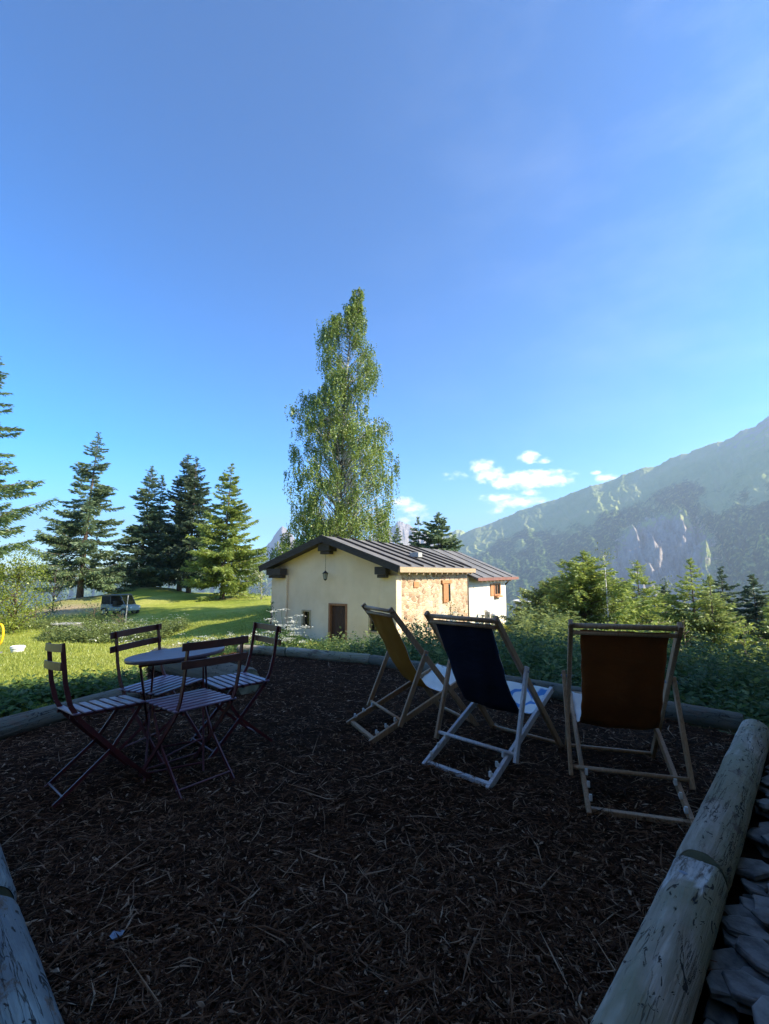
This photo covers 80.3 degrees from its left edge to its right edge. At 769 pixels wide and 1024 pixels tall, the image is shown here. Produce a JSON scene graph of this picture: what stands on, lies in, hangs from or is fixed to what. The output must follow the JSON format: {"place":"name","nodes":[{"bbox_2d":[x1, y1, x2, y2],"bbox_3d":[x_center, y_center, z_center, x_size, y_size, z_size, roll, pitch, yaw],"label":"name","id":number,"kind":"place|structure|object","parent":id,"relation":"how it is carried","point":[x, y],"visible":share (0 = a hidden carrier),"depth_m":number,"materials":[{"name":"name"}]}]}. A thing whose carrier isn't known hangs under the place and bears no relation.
{"place":"outdoors","nodes":[
{"label":"outdoors","id":0,"kind":"place"},
{"bbox_2d":[0,521,442,614],"bbox_3d":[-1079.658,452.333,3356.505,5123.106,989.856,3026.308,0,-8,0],"label":"distant mountain","id":1,"kind":"structure","parent":0,"point":[406,531],"depth_m":3428.38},
{"bbox_2d":[0,586,721,717],"bbox_3d":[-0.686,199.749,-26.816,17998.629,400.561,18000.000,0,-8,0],"label":"ground","id":2,"kind":"structure","parent":0,"point":[159,603],"depth_m":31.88,"materials":[{"name":"plant"}]},
{"bbox_2d":[0,566,27,628],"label":"leafy bush","id":3,"kind":"object","parent":2,"relation":"on","point":[3,603],"visible":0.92,"depth_m":23.15,"materials":[{"name":"green plant"}]},
{"bbox_2d":[9,645,25,652],"bbox_3d":[-12.647,4.753,15.707,0.450,0.275,0.450,0,-8,0],"label":"white tub","id":4,"kind":"object","parent":2,"relation":"on","point":[17,648],"visible":0.88,"depth_m":15.59,"materials":[{"name":"plastic"}]},
{"bbox_2d":[0,356,60,585],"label":"larch tree","id":5,"kind":"object","parent":2,"relation":"on","point":[7,518],"visible":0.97,"depth_m":25.66,"materials":[{"name":"green plant"}]},
{"bbox_2d":[0,678,63,716],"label":"ferns","id":6,"kind":"object","parent":2,"relation":"on","point":[9,699],"visible":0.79,"depth_m":4.69,"materials":[{"name":"green plant"}]},
{"bbox_2d":[0,536,65,634],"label":"leafy bush","id":7,"kind":"object","parent":2,"relation":"on","point":[19,572],"visible":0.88,"depth_m":24.54,"materials":[{"name":"green plant"}]},
{"bbox_2d":[18,586,69,621],"bbox_3d":[-23.884,6.423,31.512,3.476,2.632,2.716,0,-8,0],"label":"bush","id":8,"kind":"object","parent":2,"relation":"on","point":[39,608],"visible":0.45,"depth_m":31.49,"materials":[{"name":"green plant"}]},
{"bbox_2d":[25,556,77,611],"bbox_3d":[-25.570,5.605,35.534,3.504,4.450,3.392,2,-8,-14],"label":"loose bush","id":9,"kind":"object","parent":2,"relation":"on","point":[58,591],"visible":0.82,"depth_m":35.36,"materials":[{"name":"green plant"}]},
{"bbox_2d":[0,613,110,629],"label":"weeds","id":10,"kind":"object","parent":2,"relation":"on","point":[43,622],"visible":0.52,"depth_m":28.25,"materials":[{"name":"green plant"}]},
{"bbox_2d":[51,622,83,627],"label":"board platform","id":11,"kind":"structure","parent":2,"relation":"on","point":[64,623],"depth_m":26.24,"materials":[{"name":"wood"}]},
{"bbox_2d":[0,663,147,703],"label":"weeds by chairs","id":12,"kind":"object","parent":2,"relation":"on","point":[84,685],"visible":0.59,"depth_m":5.46,"materials":[{"name":"green plant"}]},
{"bbox_2d":[12,432,138,597],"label":"spruce tree","id":13,"kind":"object","parent":2,"relation":"on","point":[101,579],"visible":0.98,"depth_m":41.09,"materials":[{"name":"green plant"}]},
{"bbox_2d":[78,598,107,619],"bbox_3d":[-19.329,6.556,30.372,2.164,1.573,1.842,0,-8,0],"label":"bush","id":14,"kind":"object","parent":2,"relation":"on","point":[93,612],"visible":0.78,"depth_m":30.35,"materials":[{"name":"green plant"}]},
{"bbox_2d":[34,616,192,643],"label":"weeds on lawn","id":15,"kind":"object","parent":2,"relation":"on","point":[78,633],"visible":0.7,"depth_m":21.88,"materials":[{"name":"green plant"}]},
{"bbox_2d":[100,594,139,615],"bbox_3d":[-18.734,6.581,32.405,2.392,1.482,1.240,-2,-8,12],"label":"utility vehicle","id":16,"kind":"object","parent":2,"relation":"on","point":[111,602],"visible":0.89,"depth_m":32.07,"materials":[{"name":"grey paint"}]},
{"bbox_2d":[102,609,142,624],"bbox_3d":[-16.545,6.445,28.444,2.408,1.152,2.174,-7,-11,44],"label":"weedy bush","id":17,"kind":"object","parent":2,"relation":"on","point":[119,616],"visible":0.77,"depth_m":28.30,"materials":[{"name":"green plant"}]},
{"bbox_2d":[106,466,167,589],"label":"spruce tree","id":18,"kind":"object","parent":2,"relation":"on","point":[138,533],"visible":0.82,"depth_m":45.36,"materials":[{"name":"green plant"}]},
{"bbox_2d":[139,475,172,586],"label":"spruce tree","id":19,"kind":"object","parent":2,"relation":"on","point":[161,501],"visible":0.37,"depth_m":47.61,"materials":[{"name":"green plant"}]},
{"bbox_2d":[145,454,204,590],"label":"spruce tree","id":20,"kind":"object","parent":2,"relation":"on","point":[163,542],"visible":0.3,"depth_m":45.21,"materials":[{"name":"green plant"}]},
{"bbox_2d":[48,613,303,650],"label":"white wildflowers","id":21,"kind":"object","parent":2,"relation":"on","point":[142,636],"visible":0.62,"depth_m":12.13,"materials":[{"name":"plant"}]},
{"bbox_2d":[159,457,221,592],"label":"spruce tree","id":22,"kind":"object","parent":2,"relation":"on","point":[187,526],"visible":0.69,"depth_m":44.37,"materials":[{"name":"green plant"}]},
{"bbox_2d":[180,463,268,601],"bbox_3d":[-13.697,1.905,40.438,7.361,12.685,7.349,5,-9,-34],"label":"larch tree","id":23,"kind":"object","parent":2,"relation":"on","point":[229,551],"visible":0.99,"depth_m":39.46,"materials":[{"name":"green plant"}]},
{"bbox_2d":[182,633,338,657],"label":"weeds by house","id":24,"kind":"object","parent":2,"relation":"on","point":[230,648],"visible":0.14,"depth_m":9.52,"materials":[{"name":"green plant"}]},
{"bbox_2d":[249,558,271,599],"bbox_3d":[-9.990,5.485,37.398,2.610,3.511,2.786,0,-8,0],"label":"loose bush","id":25,"kind":"object","parent":2,"relation":"on","point":[261,581],"visible":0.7,"depth_m":37.40,"materials":[{"name":"green plant"}]},
{"bbox_2d":[264,602,276,630],"bbox_3d":[-5.018,4.625,20.127,0.552,1.349,0.481,0,-8,0],"label":"shrub","id":26,"kind":"object","parent":2,"relation":"on","point":[271,620],"visible":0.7,"depth_m":20.07,"materials":[{"name":"green plant"}]},
{"bbox_2d":[271,608,303,646],"bbox_3d":[-1.957,2.487,8.959,0.761,1.178,0.701,7,-10,-43],"label":"cow parsley","id":27,"kind":"object","parent":2,"relation":"on","point":[285,631],"visible":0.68,"depth_m":8.98,"materials":[{"name":"white plant"}]},
{"bbox_2d":[278,625,312,647],"bbox_3d":[-1.638,2.521,8.315,0.596,0.878,0.795,0,-8,0],"label":"cow parsley","id":28,"kind":"object","parent":2,"relation":"on","point":[296,643],"visible":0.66,"depth_m":8.34,"materials":[{"name":"white plant"}]},
{"bbox_2d":[264,287,400,561],"bbox_3d":[-3.364,-4.004,28.580,8.780,21.709,6.706,0,-8,0],"label":"birch tree","id":29,"kind":"object","parent":2,"relation":"on","point":[340,432],"visible":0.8,"depth_m":27.78,"materials":[{"name":"green plant"}]},
{"bbox_2d":[258,535,475,647],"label":"alpine house","id":30,"kind":"structure","parent":2,"relation":"on","point":[409,581],"depth_m":19.53,"materials":[{"name":"paint"}]},
{"bbox_2d":[301,610,310,627],"bbox_3d":[-3.387,4.680,19.976,0.530,0.780,0.170,-5,-9,31],"label":"window","id":31,"kind":"structure","parent":30,"relation":"in","point":[306,618],"depth_m":20.03,"materials":[{"name":"black glass"}]},
{"bbox_2d":[332,605,344,645],"bbox_3d":[-1.898,4.929,19.093,0.770,1.970,0.121,-5,-9,31],"label":"door","id":32,"kind":"structure","parent":30,"relation":"in","point":[338,612],"depth_m":19.16,"materials":[{"name":"brown wood"}]},
{"bbox_2d":[368,616,378,633],"bbox_3d":[-0.382,4.440,18.193,0.530,0.780,0.170,-5,-9,31],"label":"window","id":33,"kind":"structure","parent":30,"relation":"in","point":[373,628],"depth_m":18.24,"materials":[{"name":"black glass"}]},
{"bbox_2d":[0,652,766,1023],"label":"mulch bed","id":34,"kind":"object","parent":2,"relation":"on","point":[308,704],"visible":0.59,"depth_m":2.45,"materials":[{"name":"brown plant"}]},
{"bbox_2d":[0,844,16,900],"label":"terrace log","id":35,"kind":"object","parent":34,"relation":"on","point":[7,888],"visible":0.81,"depth_m":1.64,"materials":[{"name":"grey wood"}]},
{"bbox_2d":[0,895,63,1023],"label":"terrace log","id":36,"kind":"object","parent":34,"relation":"on","point":[26,995],"visible":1,"depth_m":1.23,"materials":[{"name":"brown wood"}]},
{"bbox_2d":[0,684,148,739],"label":"terrace log","id":37,"kind":"object","parent":34,"relation":"on","point":[26,721],"visible":0.46,"depth_m":3.69,"materials":[{"name":"grey wood"}]},
{"bbox_2d":[44,642,151,807],"bbox_3d":[-1.750,1.214,2.784,0.430,0.855,0.528,-14,-15,42],"label":"folding chair","id":38,"kind":"object","parent":34,"relation":"on","point":[71,714],"visible":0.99,"depth_m":2.70,"materials":[{"name":"red paint"}]},
{"bbox_2d":[110,930,124,939],"bbox_3d":[-0.924,1.460,1.570,0.043,0.012,0.041,0,-8,0],"label":"pebble","id":39,"kind":"object","parent":34,"relation":"on","point":[113,936],"visible":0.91,"depth_m":1.57,"materials":[{"name":"stone"}]},
{"bbox_2d":[110,624,201,762],"bbox_3d":[-1.627,1.283,3.306,0.528,0.855,0.430,-3,-5,23],"label":"folding chair","id":40,"kind":"object","parent":34,"relation":"on","point":[164,683],"visible":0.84,"depth_m":3.30,"materials":[{"name":"red paint"}]},
{"bbox_2d":[124,646,224,780],"bbox_3d":[-1.407,1.322,3.095,0.632,0.719,0.632,-1,-9,-20],"label":"round folding table","id":41,"kind":"object","parent":34,"relation":"on","point":[153,659],"visible":0.73,"depth_m":2.98,"materials":[{"name":"grey paint"}]},
{"bbox_2d":[138,635,248,799],"bbox_3d":[-1.194,1.204,2.832,0.528,0.855,0.430,-6,-10,39],"label":"folding chair","id":42,"kind":"object","parent":34,"relation":"on","point":[181,702],"visible":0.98,"depth_m":2.76,"materials":[{"name":"red paint"}]},
{"bbox_2d":[148,647,259,694],"bbox_3d":[-2.212,1.858,5.398,2.050,0.319,0.334,-6,-10,39],"label":"loose log","id":43,"kind":"object","parent":34,"relation":"on","point":[174,669],"visible":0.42,"depth_m":4.98,"materials":[{"name":"brown wood"}]},
{"bbox_2d":[191,622,280,758],"bbox_3d":[-1.125,1.300,3.442,0.528,0.855,0.430,7,-11,-44],"label":"folding chair","id":44,"kind":"object","parent":34,"relation":"on","point":[244,674],"visible":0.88,"depth_m":3.44,"materials":[{"name":"red paint"}]},
{"bbox_2d":[236,645,286,655],"bbox_3d":[-1.898,2.148,7.068,0.848,0.144,0.148,-3,-8,18],"label":"terrace log","id":45,"kind":"object","parent":34,"relation":"on","point":[262,650],"visible":0.77,"depth_m":7.00,"materials":[{"name":"grey wood"}]},
{"bbox_2d":[286,647,370,663],"bbox_3d":[-0.830,2.094,6.643,1.384,0.166,0.154,-3,-8,23],"label":"terrace log","id":46,"kind":"object","parent":34,"relation":"on","point":[333,656],"visible":0.83,"depth_m":6.58,"materials":[{"name":"grey wood"}]},
{"bbox_2d":[369,655,451,671],"bbox_3d":[0.458,1.974,5.771,1.712,0.164,0.155,-7,-10,42],"label":"terrace log","id":47,"kind":"object","parent":34,"relation":"on","point":[376,660],"visible":0.27,"depth_m":6.05,"materials":[{"name":"grey wood"}]},
{"bbox_2d":[346,603,478,743],"bbox_3d":[0.223,1.287,3.853,0.969,1.005,0.640,4,-8,-25],"label":"deck chair","id":48,"kind":"object","parent":34,"relation":"on","point":[432,677],"visible":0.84,"depth_m":3.71,"materials":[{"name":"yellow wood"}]},
{"bbox_2d":[422,611,563,789],"bbox_3d":[0.757,1.201,3.212,0.640,1.005,0.968,-7,-11,44],"label":"deck chair","id":49,"kind":"object","parent":34,"relation":"on","point":[474,662],"visible":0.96,"depth_m":3.06,"materials":[{"name":"fabric"}]},
{"bbox_2d":[505,675,580,699],"bbox_3d":[1.703,1.820,4.657,1.597,0.159,0.160,-7,-10,42],"label":"terrace log","id":50,"kind":"object","parent":34,"relation":"on","point":[558,691],"visible":0.22,"depth_m":4.62,"materials":[{"name":"grey wood"}]},
{"bbox_2d":[561,619,695,825],"bbox_3d":[1.431,1.147,2.813,0.640,1.005,0.969,-2,-8,17],"label":"deck chair","id":51,"kind":"object","parent":34,"relation":"on","point":[623,685],"visible":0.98,"depth_m":2.61,"materials":[{"name":"fabric"}]},
{"bbox_2d":[590,855,727,1023],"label":"terrace log","id":52,"kind":"object","parent":34,"relation":"on","point":[660,976],"visible":1,"depth_m":1.34,"materials":[{"name":"brown wood"}]},
{"bbox_2d":[664,701,743,732],"bbox_3d":[2.584,1.714,3.859,0.726,0.166,0.164,-7,-10,41],"label":"terrace log","id":53,"kind":"object","parent":34,"relation":"on","point":[719,719],"visible":0.54,"depth_m":3.73,"materials":[{"name":"grey wood"}]},
{"bbox_2d":[676,719,768,892],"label":"terrace log","id":54,"kind":"object","parent":34,"relation":"on","point":[717,831],"visible":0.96,"depth_m":2.18,"materials":[{"name":"brown wood"}]},
{"bbox_2d":[390,527,402,543],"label":"spruce tree","id":55,"kind":"object","parent":2,"relation":"on","point":[395,537],"visible":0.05,"depth_m":49.99,"materials":[{"name":"green plant"}]},
{"bbox_2d":[408,516,431,547],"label":"spruce tree","id":56,"kind":"object","parent":2,"relation":"on","point":[415,534],"visible":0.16,"depth_m":45.90,"materials":[{"name":"green plant"}]},
{"bbox_2d":[415,512,464,551],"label":"spruce tree","id":57,"kind":"object","parent":2,"relation":"on","point":[435,535],"visible":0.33,"depth_m":45.55,"materials":[{"name":"green plant"}]},
{"bbox_2d":[418,547,518,625],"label":"white house","id":58,"kind":"structure","parent":2,"relation":"on","point":[486,586],"depth_m":27.57,"materials":[{"name":"paint"}]},
{"bbox_2d":[493,583,500,595],"bbox_3d":[6.983,4.782,28.254,0.080,0.740,1.300,-5,-9,31],"label":"window","id":59,"kind":"structure","parent":58,"relation":"in","point":[497,586],"depth_m":28.28,"materials":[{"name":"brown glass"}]},
{"bbox_2d":[499,576,563,624],"bbox_3d":[8.899,4.826,23.640,4.735,3.038,4.509,4,-9,-29],"label":"larch tree","id":60,"kind":"object","parent":2,"relation":"on","point":[535,596],"visible":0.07,"depth_m":23.67,"materials":[{"name":"green plant"}]},
{"bbox_2d":[307,611,768,734],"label":"undergrowth","id":61,"kind":"object","parent":2,"relation":"on","point":[697,684],"visible":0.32,"depth_m":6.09,"materials":[{"name":"green plant"}]},
{"bbox_2d":[524,550,660,632],"bbox_3d":[8.586,3.961,19.517,5.057,4.720,5.328,5,-9,-31],"label":"larch tree","id":62,"kind":"object","parent":2,"relation":"on","point":[574,595],"visible":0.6,"depth_m":19.11,"materials":[{"name":"green plant"}]},
{"bbox_2d":[591,542,620,630],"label":"slender birch","id":63,"kind":"object","parent":2,"relation":"on","point":[607,598],"visible":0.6,"depth_m":18.24,"materials":[{"name":"green plant"}]},
{"bbox_2d":[507,601,744,681],"bbox_3d":[12.810,9.262,22.773,15.337,10.781,30.491,-7,-10,43],"label":"slope scrub","id":64,"kind":"object","parent":2,"relation":"on","point":[526,619],"visible":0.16,"depth_m":14.18,"materials":[{"name":"green plant"}]},
{"bbox_2d":[617,560,684,654],"bbox_3d":[14.838,7.466,26.223,7.543,9.417,7.059,0,-8,0],"label":"larch tree","id":65,"kind":"object","parent":2,"relation":"on","point":[646,591],"visible":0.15,"depth_m":26.30,"materials":[{"name":"green plant"}]},
{"bbox_2d":[636,585,687,648],"bbox_3d":[18.645,9.542,28.925,7.315,9.734,6.427,5,-9,-32],"label":"spruce tree","id":66,"kind":"object","parent":2,"relation":"on","point":[663,592],"visible":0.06,"depth_m":29.23,"materials":[{"name":"green plant"}]},
{"bbox_2d":[660,607,708,662],"bbox_3d":[10.251,5.130,15.491,1.949,3.736,1.776,3,-8,-21],"label":"leafy bush","id":67,"kind":"object","parent":2,"relation":"on","point":[684,631],"visible":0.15,"depth_m":15.50,"materials":[{"name":"green plant"}]},
{"bbox_2d":[648,558,752,650],"bbox_3d":[15.836,6.471,21.893,6.556,8.584,5.265,-4,-9,26],"label":"larch tree","id":68,"kind":"object","parent":2,"relation":"on","point":[684,596],"visible":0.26,"depth_m":22.68,"materials":[{"name":"green plant"}]},
{"bbox_2d":[666,575,761,667],"bbox_3d":[15.473,6.493,20.762,4.994,7.296,4.756,0,-8,0],"label":"larch tree","id":69,"kind":"object","parent":2,"relation":"on","point":[725,624],"visible":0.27,"depth_m":20.80,"materials":[{"name":"green plant"}]},
{"bbox_2d":[708,566,752,621],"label":"spruce tree","id":70,"kind":"object","parent":2,"relation":"on","point":[726,587],"visible":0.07,"depth_m":30.17,"materials":[{"name":"green plant"}]},
{"bbox_2d":[706,621,768,671],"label":"leafy bush","id":71,"kind":"object","parent":2,"relation":"on","point":[744,640],"visible":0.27,"depth_m":16.53,"materials":[{"name":"green plant"}]},
{"bbox_2d":[731,573,768,665],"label":"spruce tree","id":72,"kind":"object","parent":2,"relation":"on","point":[754,613],"visible":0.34,"depth_m":27.38,"materials":[{"name":"green plant"}]},
{"bbox_2d":[742,596,768,672],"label":"larch tree","id":73,"kind":"object","parent":2,"relation":"on","point":[766,610],"visible":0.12,"depth_m":24.48,"materials":[{"name":"green plant"}]},
{"bbox_2d":[0,0,768,569],"label":"sky","id":74,"kind":"structure","parent":0,"point":[551,217],"materials":[{"name":"blue"}]},
{"bbox_2d":[443,530,465,538],"bbox_3d":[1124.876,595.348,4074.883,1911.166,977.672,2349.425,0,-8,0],"label":"cloud","id":75,"kind":"structure","parent":0,"point":[459,532],"depth_m":4579.29,"materials":[{"name":"white"}]},
{"bbox_2d":[455,416,768,630],"bbox_3d":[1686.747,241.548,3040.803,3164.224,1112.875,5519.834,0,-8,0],"label":"mountain","id":76,"kind":"structure","parent":0,"point":[705,508],"depth_m":2024.42,"materials":[{"name":"stone"}]},
{"bbox_2d":[692,750,768,1023],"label":"stone bed ground","id":77,"kind":"structure","parent":0,"point":[750,850],"depth_m":1.90,"materials":[{"name":"grey soil"}]},
{"bbox_2d":[703,995,739,1023],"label":"slate stone","id":78,"kind":"object","parent":77,"relation":"on","point":[716,1012],"visible":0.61,"depth_m":1.34,"materials":[{"name":"stone"}]},
{"bbox_2d":[708,948,743,971],"bbox_3d":[1.117,1.471,1.480,0.170,0.031,0.111,2,-1,-18],"label":"slate stone","id":79,"kind":"object","parent":77,"relation":"on","point":[728,958],"visible":0.3,"depth_m":1.48,"materials":[{"name":"stone"}]},
{"bbox_2d":[734,935,768,977],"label":"slate stone","id":80,"kind":"object","parent":79,"relation":"on","point":[753,952],"visible":1,"depth_m":1.48,"materials":[{"name":"stone"}]},
{"bbox_2d":[721,927,737,947],"bbox_3d":[1.213,1.481,1.576,0.091,0.026,0.109,-11,-14,43],"label":"slate stone","id":81,"kind":"object","parent":77,"relation":"on","point":[729,941],"visible":0.41,"depth_m":1.57,"materials":[{"name":"stone"}]},
{"bbox_2d":[724,904,768,933],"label":"slate stone","id":82,"kind":"object","parent":77,"relation":"on","point":[738,909],"visible":0.39,"depth_m":1.71,"materials":[{"name":"stone"}]},
{"bbox_2d":[743,894,752,898],"bbox_3d":[1.466,1.548,1.804,0.107,0.022,0.087,12,-15,-32],"label":"slate stone","id":83,"kind":"object","parent":77,"relation":"on","point":[748,896],"visible":0.14,"depth_m":1.83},
{"bbox_2d":[742,879,768,896],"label":"slate stone","id":84,"kind":"object","parent":83,"relation":"on","point":[750,888],"visible":0.91,"depth_m":1.80,"materials":[{"name":"stone"}]},
{"bbox_2d":[739,876,768,891],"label":"slate stone","id":85,"kind":"object","parent":77,"relation":"on","point":[762,884],"visible":0.34,"depth_m":1.89,"materials":[{"name":"stone"}]},
{"bbox_2d":[735,857,768,880],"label":"slate stone","id":86,"kind":"object","parent":85,"relation":"on","point":[755,870],"visible":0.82,"depth_m":1.93,"materials":[{"name":"stone"}]},
{"bbox_2d":[754,843,768,857],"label":"slate stone","id":87,"kind":"object","parent":77,"relation":"on","point":[763,850],"visible":0.38,"depth_m":2.17,"materials":[{"name":"stone"}]},
{"bbox_2d":[746,828,768,845],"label":"slate stone","id":88,"kind":"object","parent":87,"relation":"on","point":[754,834],"visible":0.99,"depth_m":2.21,"materials":[{"name":"stone"}]},
{"bbox_2d":[754,805,768,818],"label":"slate stone","id":89,"kind":"object","parent":77,"relation":"on","point":[761,812],"visible":0.65,"depth_m":2.45,"materials":[{"name":"stone"}]},
{"label":"slate stone","id":90,"kind":"object","parent":89,"relation":"on","visible":0},
{"bbox_2d":[756,798,768,811],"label":"slate stone","id":91,"kind":"object","parent":90,"relation":"on","point":[757,802],"visible":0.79,"depth_m":2.48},
{"bbox_2d":[758,800,768,809],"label":"slate stone","id":92,"kind":"object","parent":91,"relation":"on","point":[763,804],"visible":1,"depth_m":2.44,"materials":[{"name":"stone"}]},
{"bbox_2d":[758,785,768,793],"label":"slate stone","id":93,"kind":"object","parent":77,"relation":"on","point":[763,789],"visible":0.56,"depth_m":2.71,"materials":[{"name":"stone"}]},
{"bbox_2d":[759,821,768,827],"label":"slate stone","id":94,"kind":"object","parent":77,"relation":"on","point":[764,824],"visible":0.6,"depth_m":2.35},
{"label":"slate stone","id":95,"kind":"object","parent":77,"relation":"on","visible":0},
{"bbox_2d":[739,896,754,911],"bbox_3d":[1.445,1.503,1.700,0.120,0.023,0.216,-2,-7,-18],"label":"slate stone","id":96,"kind":"object","parent":95,"relation":"on","point":[747,903],"visible":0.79,"depth_m":1.75,"materials":[{"name":"stone"}]},
{"label":"slate stone","id":97,"kind":"object","parent":96,"relation":"on","visible":0},
{"bbox_2d":[751,907,768,927],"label":"slate stone","id":98,"kind":"object","parent":97,"relation":"on","point":[761,915],"visible":1,"depth_m":1.64,"materials":[{"name":"stone"}]},
{"bbox_2d":[752,894,768,908],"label":"slate stone","id":99,"kind":"object","parent":97,"relation":"on","point":[761,901],"visible":0.77,"depth_m":1.73,"materials":[{"name":"stone"}]},
{"label":"slate stone","id":100,"kind":"object","parent":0,"visible":0},
{"bbox_2d":[761,833,768,845],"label":"slate stone","id":101,"kind":"object","parent":100,"relation":"on","point":[765,837],"visible":1,"depth_m":2.13,"materials":[{"name":"stone"}]},
{"label":"slate stone","id":102,"kind":"object","parent":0,"visible":0},
{"bbox_2d":[721,915,768,944],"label":"slate stone","id":103,"kind":"object","parent":102,"relation":"on","point":[735,926],"visible":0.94,"depth_m":1.59,"materials":[{"name":"stone"}]},
{"label":"slate stone","id":104,"kind":"object","parent":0,"visible":0},
{"bbox_2d":[752,995,768,1023],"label":"slate stone","id":105,"kind":"object","parent":104,"relation":"on","point":[760,1009],"visible":1,"depth_m":1.24,"materials":[{"name":"stone"}]},
{"label":"slate stone","id":106,"kind":"object","parent":104,"relation":"on","visible":0},
{"bbox_2d":[735,1003,752,1015],"bbox_3d":[1.129,1.452,1.353,0.214,0.018,0.134,3,-5,9],"label":"slate stone","id":107,"kind":"object","parent":106,"relation":"on","point":[744,1009],"visible":0.24,"depth_m":1.32,"materials":[{"name":"stone"}]},
{"bbox_2d":[705,968,739,1007],"bbox_3d":[1.035,1.445,1.392,0.150,0.048,0.092,12,-14,-58],"label":"slate stone","id":108,"kind":"object","parent":107,"relation":"on","point":[717,988],"visible":0.59,"depth_m":1.36,"materials":[{"name":"stone"}]},
{"bbox_2d":[721,970,768,1007],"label":"slate stone","id":109,"kind":"object","parent":108,"relation":"on","point":[745,988],"visible":0.91,"depth_m":1.35,"materials":[{"name":"stone"}]},
{"bbox_2d":[741,966,768,985],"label":"slate stone","id":110,"kind":"object","parent":108,"relation":"on","point":[753,972],"visible":0.23,"depth_m":1.43,"materials":[{"name":"stone"}]},
{"bbox_2d":[737,954,751,966],"bbox_3d":[1.191,1.461,1.454,0.133,0.015,0.102,-4,-2,9],"label":"slate stone","id":111,"kind":"object","parent":110,"relation":"on","point":[745,963],"visible":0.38,"depth_m":1.47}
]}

